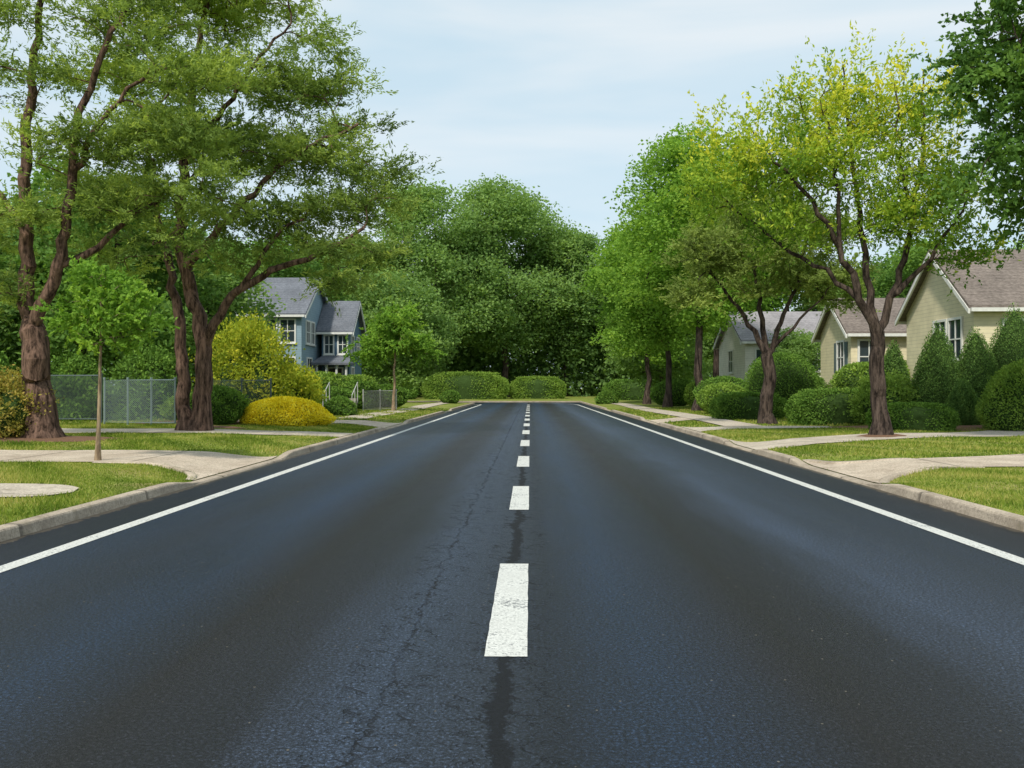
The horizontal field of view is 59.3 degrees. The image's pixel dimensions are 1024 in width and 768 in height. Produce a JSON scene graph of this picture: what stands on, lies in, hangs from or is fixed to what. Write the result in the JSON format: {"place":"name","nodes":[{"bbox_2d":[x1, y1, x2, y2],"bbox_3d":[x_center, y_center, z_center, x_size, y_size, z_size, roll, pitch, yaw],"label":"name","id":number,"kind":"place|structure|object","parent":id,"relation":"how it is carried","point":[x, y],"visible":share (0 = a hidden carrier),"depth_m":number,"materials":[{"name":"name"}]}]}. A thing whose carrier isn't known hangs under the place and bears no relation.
{"place":"outdoors","nodes":[
{"label":"outdoors","id":0,"kind":"place"},
{"bbox_2d":[0,483,77,496],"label":"path","id":1,"kind":"structure","parent":0,"point":[16,489],"depth_m":11.85,"materials":[{"name":"concrete"}]},
{"bbox_2d":[0,450,275,479],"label":"driveway","id":2,"kind":"structure","parent":0,"point":[201,464],"depth_m":17.31,"materials":[{"name":"concrete"}]},
{"bbox_2d":[28,254,180,460],"bbox_3d":[-7.390,-0.474,16.456,2.531,3.817,1.797,0,0,1],"label":"tree","id":3,"kind":"object","parent":2,"relation":"on","point":[111,316],"visible":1,"depth_m":16.14,"materials":[{"name":"green plant"}]},
{"bbox_2d":[62,428,352,436],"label":"path","id":4,"kind":"structure","parent":0,"point":[150,430],"depth_m":26.56,"materials":[{"name":"concrete"}]},
{"bbox_2d":[238,420,402,427],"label":"driveway","id":5,"kind":"structure","parent":0,"point":[374,423],"depth_m":35.33,"materials":[{"name":"concrete"}]},
{"bbox_2d":[339,402,446,417],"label":"pavement","id":6,"kind":"structure","parent":0,"point":[411,409],"depth_m":52.01,"materials":[{"name":"concrete"}]},
{"bbox_2d":[0,402,1023,767],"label":"road","id":7,"kind":"structure","parent":0,"point":[526,584],"depth_m":5.93,"materials":[{"name":"black asphalt"}]},
{"bbox_2d":[0,388,1023,524],"bbox_3d":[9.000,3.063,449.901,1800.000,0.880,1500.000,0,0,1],"label":"ground","id":8,"kind":"structure","parent":0,"point":[589,399],"depth_m":19.50,"materials":[{"name":"green plant"}]},
{"bbox_2d":[0,347,21,392],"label":"shrub","id":9,"kind":"object","parent":8,"relation":"on","point":[4,361],"visible":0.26,"depth_m":33.79,"materials":[{"name":"green plant"}]},
{"bbox_2d":[0,224,81,374],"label":"tree","id":10,"kind":"object","parent":8,"relation":"on","point":[7,340],"visible":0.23,"depth_m":38.47,"materials":[{"name":"green plant"}]},
{"bbox_2d":[12,373,102,422],"bbox_3d":[-18.757,0.470,31.222,9.336,1.711,0.102,0,0,3],"label":"chain link fence","id":11,"kind":"object","parent":8,"relation":"on","point":[87,409],"visible":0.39,"depth_m":30.98,"materials":[{"name":"metal"}]},
{"bbox_2d":[0,436,122,441],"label":"mulch bed","id":12,"kind":"object","parent":8,"relation":"on","point":[75,438],"visible":0.54,"depth_m":22.18,"materials":[{"name":"brown soil"}]},
{"bbox_2d":[0,364,59,437],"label":"shrub","id":13,"kind":"object","parent":12,"relation":"on","point":[14,412],"visible":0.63,"depth_m":22.34,"materials":[{"name":"yellow plant"}]},
{"bbox_2d":[19,351,124,420],"bbox_3d":[-16.867,0.112,34.525,4.340,2.771,3.265,0,0,1],"label":"shrub","id":14,"kind":"object","parent":8,"relation":"on","point":[69,363],"visible":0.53,"depth_m":33.84,"materials":[{"name":"green plant"}]},
{"bbox_2d":[0,147,204,381],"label":"tree","id":15,"kind":"object","parent":8,"relation":"on","point":[37,181],"visible":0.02,"depth_m":48.69,"materials":[{"name":"green plant"}]},
{"bbox_2d":[0,192,242,380],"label":"tree","id":16,"kind":"object","parent":8,"relation":"on","point":[165,309],"visible":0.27,"depth_m":38.97,"materials":[{"name":"green plant"}]},
{"bbox_2d":[0,0,278,438],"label":"tree","id":17,"kind":"object","parent":8,"relation":"on","point":[127,134],"visible":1,"depth_m":22.20,"materials":[{"name":"green plant"}]},
{"bbox_2d":[103,377,175,424],"bbox_3d":[-12.693,0.602,30.650,2.712,1.661,0.102,0,0,10],"label":"chain link fence","id":18,"kind":"object","parent":8,"relation":"on","point":[160,389],"visible":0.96,"depth_m":30.59,"materials":[{"name":"metal"}]},
{"bbox_2d":[92,461,196,479],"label":"kerb","id":19,"kind":"structure","parent":8,"relation":"on","point":[188,473],"depth_m":15.66,"materials":[{"name":"concrete"}]},
{"bbox_2d":[107,341,193,420],"bbox_3d":[-13.988,-0.110,35.313,3.961,3.150,3.051,0,0,1],"label":"shrub","id":20,"kind":"object","parent":8,"relation":"on","point":[154,361],"visible":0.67,"depth_m":34.56,"materials":[{"name":"green plant"}]},
{"bbox_2d":[156,393,191,419],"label":"shrub","id":21,"kind":"object","parent":8,"relation":"on","point":[169,413],"visible":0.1,"depth_m":33.89,"materials":[{"name":"green plant"}]},
{"bbox_2d":[136,420,241,424],"bbox_3d":[-10.366,1.397,32.339,6.727,0.146,3.360,0,0,1],"label":"mulch bed","id":22,"kind":"object","parent":8,"relation":"on","point":[177,420],"visible":0.08,"depth_m":31.44,"materials":[{"name":"brown soil"}]},
{"bbox_2d":[190,384,249,424],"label":"shrub","id":23,"kind":"object","parent":22,"relation":"on","point":[229,404],"visible":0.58,"depth_m":30.75,"materials":[{"name":"green plant"}]},
{"bbox_2d":[239,396,336,426],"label":"golden shrub","id":24,"kind":"object","parent":22,"relation":"on","point":[288,411],"visible":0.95,"depth_m":31.26,"materials":[{"name":"yellow plant"}]},
{"bbox_2d":[93,236,286,391],"bbox_3d":[-16.925,-3.339,47.794,10.941,9.694,9.916,0,0,34],"label":"tree","id":25,"kind":"object","parent":8,"relation":"on","point":[237,304],"visible":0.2,"depth_m":46.13,"materials":[{"name":"green plant"}]},
{"bbox_2d":[0,403,474,541],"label":"kerb","id":26,"kind":"structure","parent":8,"relation":"on","point":[15,529],"depth_m":11.65,"materials":[{"name":"concrete"}]},
{"bbox_2d":[33,0,444,430],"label":"tree","id":27,"kind":"object","parent":8,"relation":"on","point":[294,146],"visible":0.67,"depth_m":26.40,"materials":[{"name":"green plant"}]},
{"bbox_2d":[213,378,271,403],"bbox_3d":[-10.130,0.601,33.699,2.281,1.661,0.102,0,0,1],"label":"chain link fence","id":28,"kind":"object","parent":8,"relation":"on","point":[241,380],"visible":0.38,"depth_m":33.65,"materials":[{"name":"metal"}]},
{"bbox_2d":[188,308,306,401],"bbox_3d":[-11.056,-0.685,37.928,4.862,5.136,4.641,0,0,1],"label":"shrub","id":29,"kind":"object","parent":8,"relation":"on","point":[247,341],"visible":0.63,"depth_m":36.89,"materials":[{"name":"yellow plant"}]},
{"bbox_2d":[235,278,327,387],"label":"house","id":30,"kind":"structure","parent":8,"relation":"on","point":[299,319],"depth_m":59.79,"materials":[{"name":"blue"}]},
{"bbox_2d":[279,318,295,343],"bbox_3d":[-14.538,-3.416,58.253,1.180,1.660,0.130,0,0,1],"label":"window","id":31,"kind":"structure","parent":30,"relation":"in","point":[288,323],"depth_m":58.29,"materials":[{"name":"white paint"}]},
{"bbox_2d":[305,320,311,345],"bbox_3d":[-13.540,-3.409,59.898,0.130,1.660,1.180,0,0,1],"label":"window","id":32,"kind":"structure","parent":30,"relation":"in","point":[308,323],"depth_m":60.08,"materials":[{"name":"white paint"}]},
{"bbox_2d":[212,233,367,347],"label":"tree","id":33,"kind":"object","parent":8,"relation":"on","point":[284,273],"visible":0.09,"depth_m":76.29,"materials":[{"name":"green plant"}]},
{"bbox_2d":[278,363,327,403],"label":"shrub","id":34,"kind":"object","parent":8,"relation":"on","point":[311,392],"visible":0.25,"depth_m":40.18,"materials":[{"name":"green plant"}]},
{"bbox_2d":[307,375,345,387],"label":"shrub","id":35,"kind":"object","parent":8,"relation":"on","point":[326,380],"visible":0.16,"depth_m":52.96,"materials":[{"name":"green plant"}]},
{"bbox_2d":[311,356,354,375],"bbox_3d":[-12.176,-0.033,61.322,2.600,3.800,1.830,0,0,1],"label":"porch","id":36,"kind":"object","parent":8,"relation":"on","point":[326,361],"visible":0.42,"depth_m":60.70,"materials":[{"name":"white paint"}]},
{"bbox_2d":[312,370,354,382],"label":"shrub","id":37,"kind":"object","parent":8,"relation":"on","point":[333,375],"visible":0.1,"depth_m":57.62,"materials":[{"name":"green plant"}]},
{"bbox_2d":[317,385,360,406],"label":"shrub","id":38,"kind":"object","parent":8,"relation":"on","point":[335,391],"visible":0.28,"depth_m":49.20,"materials":[{"name":"green plant"}]},
{"bbox_2d":[323,395,357,415],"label":"shrub","id":39,"kind":"object","parent":8,"relation":"on","point":[339,405],"visible":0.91,"depth_m":42.26,"materials":[{"name":"green plant"}]},
{"bbox_2d":[315,301,366,377],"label":"house","id":40,"kind":"structure","parent":8,"relation":"on","point":[333,329],"depth_m":62.69,"materials":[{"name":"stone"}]},
{"bbox_2d":[323,334,334,355],"bbox_3d":[-12.659,-2.699,62.213,0.830,1.460,0.130,0,0,1],"label":"window","id":41,"kind":"structure","parent":40,"relation":"in","point":[328,339],"depth_m":62.26,"materials":[{"name":"white paint"}]},
{"bbox_2d":[336,334,347,355],"bbox_3d":[-11.709,-2.699,62.194,0.830,1.460,0.130,0,0,1],"label":"window","id":42,"kind":"structure","parent":40,"relation":"in","point":[341,340],"depth_m":62.21,"materials":[{"name":"white paint"}]},
{"bbox_2d":[342,374,379,385],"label":"shrub","id":43,"kind":"object","parent":8,"relation":"on","point":[363,377],"visible":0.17,"depth_m":58.48,"materials":[{"name":"green plant"}]},
{"bbox_2d":[341,379,386,408],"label":"shrub","id":44,"kind":"object","parent":8,"relation":"on","point":[370,388],"visible":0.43,"depth_m":54.69,"materials":[{"name":"green plant"}]},
{"bbox_2d":[314,231,416,357],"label":"tree","id":45,"kind":"object","parent":8,"relation":"on","point":[353,264],"visible":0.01,"depth_m":103.60,"materials":[{"name":"green plant"}]},
{"bbox_2d":[362,389,396,410],"bbox_3d":[-7.562,0.927,51.652,0.102,1.261,3.392,0,0,26],"label":"chain link fence","id":46,"kind":"object","parent":8,"relation":"on","point":[380,397],"visible":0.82,"depth_m":51.63,"materials":[{"name":"metal"}]},
{"bbox_2d":[341,300,446,410],"bbox_3d":[-6.887,-1.669,51.946,6.212,6.521,4.397,0,0,1],"label":"tree","id":47,"kind":"object","parent":8,"relation":"on","point":[395,329],"visible":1,"depth_m":51.58,"materials":[{"name":"green plant"}]},
{"bbox_2d":[376,384,411,406],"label":"shrub","id":48,"kind":"object","parent":8,"relation":"on","point":[403,396],"visible":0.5,"depth_m":59.73,"materials":[{"name":"green plant"}]},
{"bbox_2d":[372,376,420,398],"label":"hedge","id":49,"kind":"object","parent":8,"relation":"on","point":[413,391],"visible":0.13,"depth_m":101.22,"materials":[{"name":"green plant"}]},
{"bbox_2d":[341,266,466,392],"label":"tree","id":50,"kind":"object","parent":8,"relation":"on","point":[408,371],"visible":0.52,"depth_m":80.24,"materials":[{"name":"green plant"}]},
{"bbox_2d":[355,178,522,374],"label":"tree","id":51,"kind":"object","parent":8,"relation":"on","point":[461,295],"visible":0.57,"depth_m":105.10,"materials":[{"name":"green plant"}]},
{"bbox_2d":[439,390,460,403],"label":"shrub","id":52,"kind":"object","parent":8,"relation":"on","point":[450,396],"visible":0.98,"depth_m":77.59,"materials":[{"name":"green plant"}]},
{"bbox_2d":[420,370,509,398],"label":"hedge","id":53,"kind":"object","parent":8,"relation":"on","point":[478,385],"visible":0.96,"depth_m":101.92,"materials":[{"name":"green plant"}]},
{"bbox_2d":[417,250,518,369],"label":"tree","id":54,"kind":"object","parent":8,"relation":"on","point":[463,338],"visible":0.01,"depth_m":121.83,"materials":[{"name":"green plant"}]},
{"bbox_2d":[407,401,579,401],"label":"kerb","id":55,"kind":"structure","parent":8,"relation":"on","point":[498,401],"depth_m":94.03,"materials":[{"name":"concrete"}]},
{"bbox_2d":[422,173,590,396],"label":"tree","id":56,"kind":"object","parent":8,"relation":"on","point":[516,213],"visible":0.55,"depth_m":110.39,"materials":[{"name":"green plant"}]},
{"bbox_2d":[509,375,566,398],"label":"hedge","id":57,"kind":"object","parent":8,"relation":"on","point":[538,387],"visible":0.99,"depth_m":104.34,"materials":[{"name":"green plant"}]},
{"bbox_2d":[53,242,1023,396],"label":"woodland","id":58,"kind":"object","parent":8,"relation":"on","point":[588,381],"visible":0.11,"depth_m":117.88,"materials":[{"name":"green plant"}]},
{"bbox_2d":[510,223,615,395],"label":"tree","id":59,"kind":"object","parent":8,"relation":"on","point":[577,256],"visible":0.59,"depth_m":114.68,"materials":[{"name":"green plant"}]},
{"bbox_2d":[594,390,619,403],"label":"shrub","id":60,"kind":"object","parent":8,"relation":"on","point":[606,396],"visible":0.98,"depth_m":76.30,"materials":[{"name":"green plant"}]},
{"bbox_2d":[602,378,653,399],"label":"hedge","id":61,"kind":"object","parent":8,"relation":"on","point":[622,391],"visible":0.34,"depth_m":97.62,"materials":[{"name":"green plant"}]},
{"bbox_2d":[575,210,713,403],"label":"tree","id":62,"kind":"object","parent":8,"relation":"on","point":[656,359],"visible":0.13,"depth_m":73.62,"materials":[{"name":"green plant"}]},
{"bbox_2d":[600,322,713,389],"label":"tree","id":63,"kind":"object","parent":8,"relation":"on","point":[657,373],"visible":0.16,"depth_m":84.48,"materials":[{"name":"green plant"}]},
{"bbox_2d":[584,214,731,406],"bbox_3d":[10.311,-5.535,60.675,10.952,14.311,10.913,0,0,1],"label":"tree","id":64,"kind":"object","parent":8,"relation":"on","point":[643,326],"visible":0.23,"depth_m":59.20,"materials":[{"name":"green plant"}]},
{"bbox_2d":[649,380,689,405],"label":"shrub","id":65,"kind":"object","parent":8,"relation":"on","point":[658,392],"visible":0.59,"depth_m":63.03,"materials":[{"name":"green plant"}]},
{"bbox_2d":[683,378,711,406],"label":"shrub","id":66,"kind":"object","parent":8,"relation":"on","point":[689,396],"visible":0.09,"depth_m":54.44,"materials":[{"name":"green plant"}]},
{"bbox_2d":[601,118,798,410],"bbox_3d":[10.462,-6.467,50.856,10.941,16.120,11.041,0,0,1],"label":"tree","id":67,"kind":"object","parent":8,"relation":"on","point":[651,275],"visible":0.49,"depth_m":50.03,"materials":[{"name":"green plant"}]},
{"bbox_2d":[690,330,713,372],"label":"tree","id":68,"kind":"object","parent":8,"relation":"on","point":[710,352],"visible":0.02,"depth_m":101.95,"materials":[{"name":"green plant"}]},
{"bbox_2d":[695,381,745,412],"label":"shrub","id":69,"kind":"object","parent":8,"relation":"on","point":[705,396],"visible":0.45,"depth_m":44.25,"materials":[{"name":"green plant"}]},
{"bbox_2d":[692,375,748,407],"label":"shrub","id":70,"kind":"object","parent":8,"relation":"on","point":[728,379],"visible":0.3,"depth_m":48.42,"materials":[{"name":"green plant"}]},
{"bbox_2d":[708,391,787,419],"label":"hedge","id":71,"kind":"object","parent":8,"relation":"on","point":[736,405],"visible":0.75,"depth_m":37.63,"materials":[{"name":"green plant"}]},
{"bbox_2d":[700,199,803,376],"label":"tree","id":72,"kind":"object","parent":8,"relation":"on","point":[716,352],"visible":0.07,"depth_m":69.90,"materials":[{"name":"green plant"}]},
{"bbox_2d":[713,311,822,381],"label":"house","id":73,"kind":"structure","parent":8,"relation":"on","point":[739,350],"depth_m":60.12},
{"bbox_2d":[728,350,733,373],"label":"window","id":74,"kind":"structure","parent":73,"relation":"in","point":[730,352],"depth_m":61.56,"materials":[{"name":"white paint"}]},
{"bbox_2d":[654,180,885,423],"bbox_3d":[9.426,-3.190,33.438,8.447,9.394,5.619,0,0,1],"label":"tree","id":75,"kind":"object","parent":8,"relation":"on","point":[713,255],"visible":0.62,"depth_m":32.70,"materials":[{"name":"green plant"}]},
{"bbox_2d":[706,256,841,348],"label":"tree","id":76,"kind":"object","parent":8,"relation":"on","point":[802,307],"visible":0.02,"depth_m":71.60,"materials":[{"name":"green plant"}]},
{"bbox_2d":[743,352,820,410],"bbox_3d":[12.214,0.004,40.745,3.458,3.012,2.984,0,0,1],"label":"shrub","id":77,"kind":"object","parent":8,"relation":"on","point":[794,373],"visible":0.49,"depth_m":39.87,"materials":[{"name":"green plant"}]},
{"bbox_2d":[751,325,820,375],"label":"tree","id":78,"kind":"object","parent":8,"relation":"on","point":[802,345],"visible":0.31,"depth_m":51.30,"materials":[{"name":"green plant"}]},
{"bbox_2d":[580,401,1023,531],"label":"kerb","id":79,"kind":"structure","parent":8,"relation":"on","point":[1000,517],"depth_m":12.34,"materials":[{"name":"concrete"}]},
{"bbox_2d":[783,387,864,424],"bbox_3d":[11.851,0.806,32.763,3.645,1.427,1.778,0,0,1],"label":"hedge","id":80,"kind":"object","parent":8,"relation":"on","point":[822,406],"visible":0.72,"depth_m":32.11,"materials":[{"name":"green plant"}]},
{"bbox_2d":[659,20,1023,434],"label":"tree","id":81,"kind":"object","parent":8,"relation":"on","point":[809,162],"visible":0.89,"depth_m":23.42,"materials":[{"name":"green plant"}]},
{"bbox_2d":[828,361,868,388],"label":"shrub","id":82,"kind":"object","parent":8,"relation":"on","point":[844,378],"visible":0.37,"depth_m":38.67,"materials":[{"name":"green plant"}]},
{"bbox_2d":[811,298,906,387],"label":"house","id":83,"kind":"structure","parent":8,"relation":"on","point":[844,339],"depth_m":44.08,"materials":[{"name":"beige"}]},
{"bbox_2d":[836,340,844,370],"bbox_3d":[16.259,-1.306,44.540,0.070,1.700,1.100,0,0,1],"label":"window","id":84,"kind":"structure","parent":83,"relation":"in","point":[839,344],"depth_m":44.58,"materials":[{"name":"white paint"}]},
{"bbox_2d":[857,339,870,361],"bbox_3d":[17.116,-1.312,43.137,1.100,1.700,0.070,0,0,1],"label":"window","id":85,"kind":"structure","parent":83,"relation":"in","point":[863,345],"depth_m":43.16,"materials":[{"name":"white paint"}]},
{"bbox_2d":[830,231,943,297],"bbox_3d":[29.313,-4.667,65.111,12.411,12.303,11.821,0,0,-21],"label":"tree","id":86,"kind":"object","parent":8,"relation":"on","point":[885,261],"visible":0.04,"depth_m":64.50,"materials":[{"name":"green plant"}]},
{"bbox_2d":[884,338,909,396],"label":"evergreen shrub","id":87,"kind":"object","parent":8,"relation":"on","point":[894,359],"visible":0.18,"depth_m":31.72,"materials":[{"name":"green plant"}]},
{"bbox_2d":[862,237,941,297],"bbox_3d":[23.813,-3.390,51.404,9.713,9.628,9.251,0,0,36],"label":"tree","id":88,"kind":"object","parent":8,"relation":"on","point":[883,289],"visible":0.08,"depth_m":52.06,"materials":[{"name":"green plant"}]},
{"bbox_2d":[830,425,987,430],"bbox_3d":[14.652,1.355,29.112,9.460,0.182,4.620,0,0,1],"label":"mulch bed","id":89,"kind":"object","parent":8,"relation":"on","point":[958,427],"visible":0.16,"depth_m":28.30,"materials":[{"name":"brown soil"}]},
{"bbox_2d":[838,368,921,424],"bbox_3d":[12.770,0.465,31.079,2.723,2.130,2.614,0,0,-23],"label":"shrub","id":90,"kind":"object","parent":89,"relation":"on","point":[895,393],"visible":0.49,"depth_m":30.75,"materials":[{"name":"green plant"}]},
{"bbox_2d":[864,401,960,431],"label":"hedge","id":91,"kind":"object","parent":89,"relation":"on","point":[923,416],"visible":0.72,"depth_m":26.83,"materials":[{"name":"green plant"}]},
{"bbox_2d":[906,321,962,403],"bbox_3d":[14.514,-0.372,30.742,2.121,3.624,2.130,0,0,1],"label":"evergreen shrub","id":92,"kind":"object","parent":89,"relation":"on","point":[935,375],"visible":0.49,"depth_m":30.30,"materials":[{"name":"green plant"}]},
{"bbox_2d":[944,376,982,424],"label":"evergreen shrub","id":93,"kind":"object","parent":89,"relation":"on","point":[962,399],"visible":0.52,"depth_m":28.94,"materials":[{"name":"green plant"}]},
{"bbox_2d":[956,326,998,408],"bbox_3d":[15.730,-0.303,30.526,2.020,3.420,1.999,0,0,1],"label":"evergreen shrub","id":94,"kind":"object","parent":89,"relation":"on","point":[976,363],"visible":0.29,"depth_m":30.14,"materials":[{"name":"green plant"}]},
{"bbox_2d":[988,302,1023,370],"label":"evergreen shrub","id":95,"kind":"object","parent":89,"relation":"on","point":[1007,348],"visible":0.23,"depth_m":30.32,"materials":[{"name":"green plant"}]},
{"bbox_2d":[879,466,984,483],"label":"kerb","id":96,"kind":"structure","parent":8,"relation":"on","point":[888,478],"depth_m":14.57,"materials":[{"name":"concrete"}]},
{"bbox_2d":[895,249,1023,382],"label":"house","id":97,"kind":"structure","parent":8,"relation":"on","point":[984,307],"depth_m":35.28,"materials":[{"name":"beige wood"}]},
{"bbox_2d":[932,319,946,343],"bbox_3d":[17.296,-1.741,36.369,0.070,1.700,1.200,0,0,1],"label":"window","id":98,"kind":"structure","parent":97,"relation":"in","point":[943,321],"depth_m":36.24,"materials":[{"name":"white paint"}]},
{"bbox_2d":[947,316,963,360],"bbox_3d":[17.270,-1.747,35.070,0.070,1.700,1.200,0,0,1],"label":"window","id":99,"kind":"structure","parent":97,"relation":"in","point":[955,334],"depth_m":35.00,"materials":[{"name":"white paint"}]},
{"bbox_2d":[904,0,1023,268],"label":"tree","id":100,"kind":"object","parent":8,"relation":"on","point":[1005,48],"visible":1,"depth_m":20.28,"materials":[{"name":"green plant"}]},
{"bbox_2d":[974,358,1023,430],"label":"shrub","id":101,"kind":"object","parent":8,"relation":"on","point":[1003,397],"visible":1,"depth_m":26.61,"materials":[{"name":"green plant"}]},
{"bbox_2d":[0,0,1023,382],"label":"sky","id":102,"kind":"structure","parent":0,"point":[556,96],"materials":[{"name":"blue"}]},
{"bbox_2d":[646,417,694,422],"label":"driveway","id":103,"kind":"structure","parent":0,"point":[669,419],"depth_m":39.13,"materials":[{"name":"concrete"}]},
{"bbox_2d":[610,402,761,425],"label":"pavement","id":104,"kind":"structure","parent":0,"point":[724,422],"depth_m":41.11,"materials":[{"name":"concrete"}]},
{"bbox_2d":[684,426,830,431],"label":"path","id":105,"kind":"structure","parent":0,"point":[700,429],"depth_m":30.22,"materials":[{"name":"concrete"}]},
{"bbox_2d":[729,430,1023,449],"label":"path","id":106,"kind":"structure","parent":0,"point":[792,442],"depth_m":23.32,"materials":[{"name":"concrete"}]},
{"bbox_2d":[803,454,1023,482],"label":"driveway","id":107,"kind":"structure","parent":0,"point":[874,471],"depth_m":15.94,"materials":[{"name":"concrete"}]},
{"bbox_2d":[804,458,910,463],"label":"kerb","id":108,"kind":"structure","parent":107,"relation":"on","point":[828,462],"depth_m":16.93,"materials":[{"name":"concrete"}]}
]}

